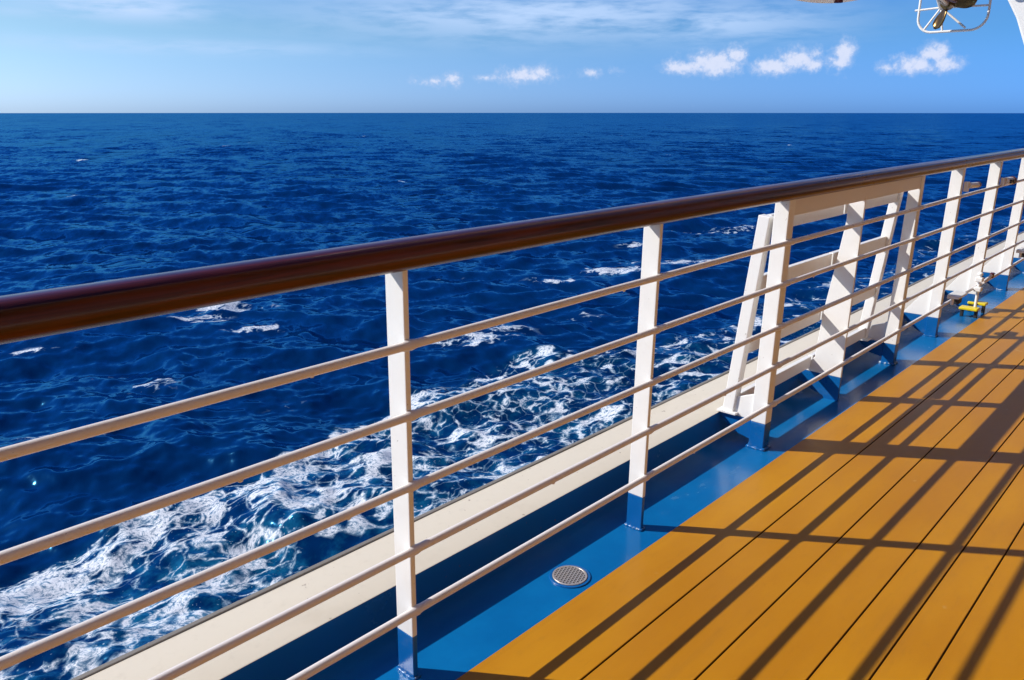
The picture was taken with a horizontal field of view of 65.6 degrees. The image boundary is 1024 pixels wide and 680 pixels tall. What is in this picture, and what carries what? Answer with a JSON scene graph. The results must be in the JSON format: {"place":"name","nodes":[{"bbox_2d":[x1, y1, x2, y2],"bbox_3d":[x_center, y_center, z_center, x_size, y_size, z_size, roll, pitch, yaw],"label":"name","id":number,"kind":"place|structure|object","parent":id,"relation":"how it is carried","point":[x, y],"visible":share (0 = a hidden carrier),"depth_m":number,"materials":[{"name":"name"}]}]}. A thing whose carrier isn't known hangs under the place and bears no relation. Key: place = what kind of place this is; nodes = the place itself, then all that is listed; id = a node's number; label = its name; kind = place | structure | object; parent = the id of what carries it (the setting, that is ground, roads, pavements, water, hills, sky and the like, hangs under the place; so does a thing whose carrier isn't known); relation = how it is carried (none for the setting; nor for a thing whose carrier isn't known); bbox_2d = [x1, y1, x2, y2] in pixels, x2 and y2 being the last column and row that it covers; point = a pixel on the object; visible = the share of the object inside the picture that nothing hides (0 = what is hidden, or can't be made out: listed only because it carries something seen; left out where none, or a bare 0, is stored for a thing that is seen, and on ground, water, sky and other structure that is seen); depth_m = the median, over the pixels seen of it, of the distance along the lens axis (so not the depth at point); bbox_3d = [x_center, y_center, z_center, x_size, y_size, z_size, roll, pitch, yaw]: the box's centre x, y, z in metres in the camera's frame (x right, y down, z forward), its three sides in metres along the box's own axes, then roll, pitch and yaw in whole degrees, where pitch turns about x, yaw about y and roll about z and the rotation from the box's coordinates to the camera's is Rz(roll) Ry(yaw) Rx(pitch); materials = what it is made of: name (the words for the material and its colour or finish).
{"place":"outdoors","nodes":[
{"label":"outdoors","id":0,"kind":"place"},
{"bbox_2d":[0,113,1023,679],"bbox_3d":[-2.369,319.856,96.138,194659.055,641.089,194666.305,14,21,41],"label":"sea","id":1,"kind":"structure","parent":0,"point":[90,197],"depth_m":62.44,"materials":[{"name":"liquid"}]},
{"bbox_2d":[0,0,1023,112],"label":"sky","id":2,"kind":"structure","parent":0,"point":[57,56],"materials":[{"name":"blue"}]},
{"bbox_2d":[306,267,1023,679],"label":"waterway","id":3,"kind":"object","parent":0,"point":[468,627],"visible":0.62,"depth_m":2.66,"materials":[{"name":"blue paint"}]},
{"bbox_2d":[0,148,1023,679],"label":"deck railing","id":4,"kind":"object","parent":3,"relation":"on","point":[54,310],"visible":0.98,"depth_m":1.88,"materials":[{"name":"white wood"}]},
{"bbox_2d":[947,290,966,304],"bbox_3d":[2.836,-0.265,5.070,0.073,0.070,0.190,14,21,41],"label":"hinge cleat","id":5,"kind":"object","parent":4,"relation":"attached to","point":[955,296],"visible":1,"depth_m":5.04,"materials":[{"name":"white metal"}]},
{"bbox_2d":[963,181,981,191],"bbox_3d":[2.831,-0.950,4.885,0.038,0.060,0.260,14,21,41],"label":"hinge fitting","id":6,"kind":"object","parent":4,"relation":"attached to","point":[967,185],"visible":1,"depth_m":4.81,"materials":[{"name":"white metal"}]},
{"bbox_2d":[973,272,994,306],"bbox_3d":[3.322,-0.379,5.600,0.046,0.246,0.355,14,21,41],"label":"latch rod","id":7,"kind":"object","parent":4,"relation":"attached to","point":[979,279],"visible":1,"depth_m":5.48,"materials":[{"name":"white metal"}]},
{"bbox_2d":[1000,176,1016,186],"bbox_3d":[3.459,-1.106,5.540,0.064,0.064,0.261,14,21,41],"label":"hinge fitting","id":8,"kind":"object","parent":4,"relation":"attached to","point":[1011,180],"visible":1,"depth_m":5.46,"materials":[{"name":"white metal"}]},
{"bbox_2d":[1016,247,1023,257],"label":"hinge cleat","id":9,"kind":"object","parent":4,"relation":"attached to","point":[1020,251],"visible":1,"depth_m":6.30,"materials":[{"name":"white metal"}]},
{"bbox_2d":[549,564,590,587],"bbox_3d":[0.178,0.727,2.452,0.128,0.007,0.128,14,21,41],"label":"scupper drain","id":10,"kind":"object","parent":3,"relation":"on","point":[569,576],"visible":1,"depth_m":2.44,"materials":[{"name":"silver metal"}]},
{"bbox_2d":[717,176,925,451],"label":"boarding gate","id":11,"kind":"structure","parent":3,"relation":"on","point":[782,220],"depth_m":3.71,"materials":[{"name":"white metal"}]},
{"bbox_2d":[959,301,987,317],"bbox_3d":[3.253,-0.217,5.611,0.116,0.070,0.300,14,21,41],"label":"floor pedal","id":12,"kind":"object","parent":3,"relation":"on","point":[969,307],"visible":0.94,"depth_m":5.55,"materials":[{"name":"yellow metal"}]},
{"bbox_2d":[456,288,1023,679],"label":"deck","id":13,"kind":"structure","parent":0,"point":[877,534],"depth_m":2.51,"materials":[{"name":"brown wood"}]},
{"bbox_2d":[1008,0,1023,42],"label":"davit","id":14,"kind":"object","parent":13,"relation":"on","point":[1017,6],"visible":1,"depth_m":9.01,"materials":[{"name":"white metal"}]},
{"bbox_2d":[797,0,991,33],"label":"lifeboat","id":15,"kind":"object","parent":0,"point":[944,6],"visible":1,"depth_m":7.69,"materials":[{"name":"white metal"}]},
{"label":"hull","id":16,"kind":"structure","parent":0,"visible":0},
{"bbox_2d":[71,231,1023,679],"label":"coaming","id":17,"kind":"object","parent":16,"relation":"attached to","point":[297,643],"visible":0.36,"depth_m":2.38,"materials":[{"name":"beige metal"}]}
]}

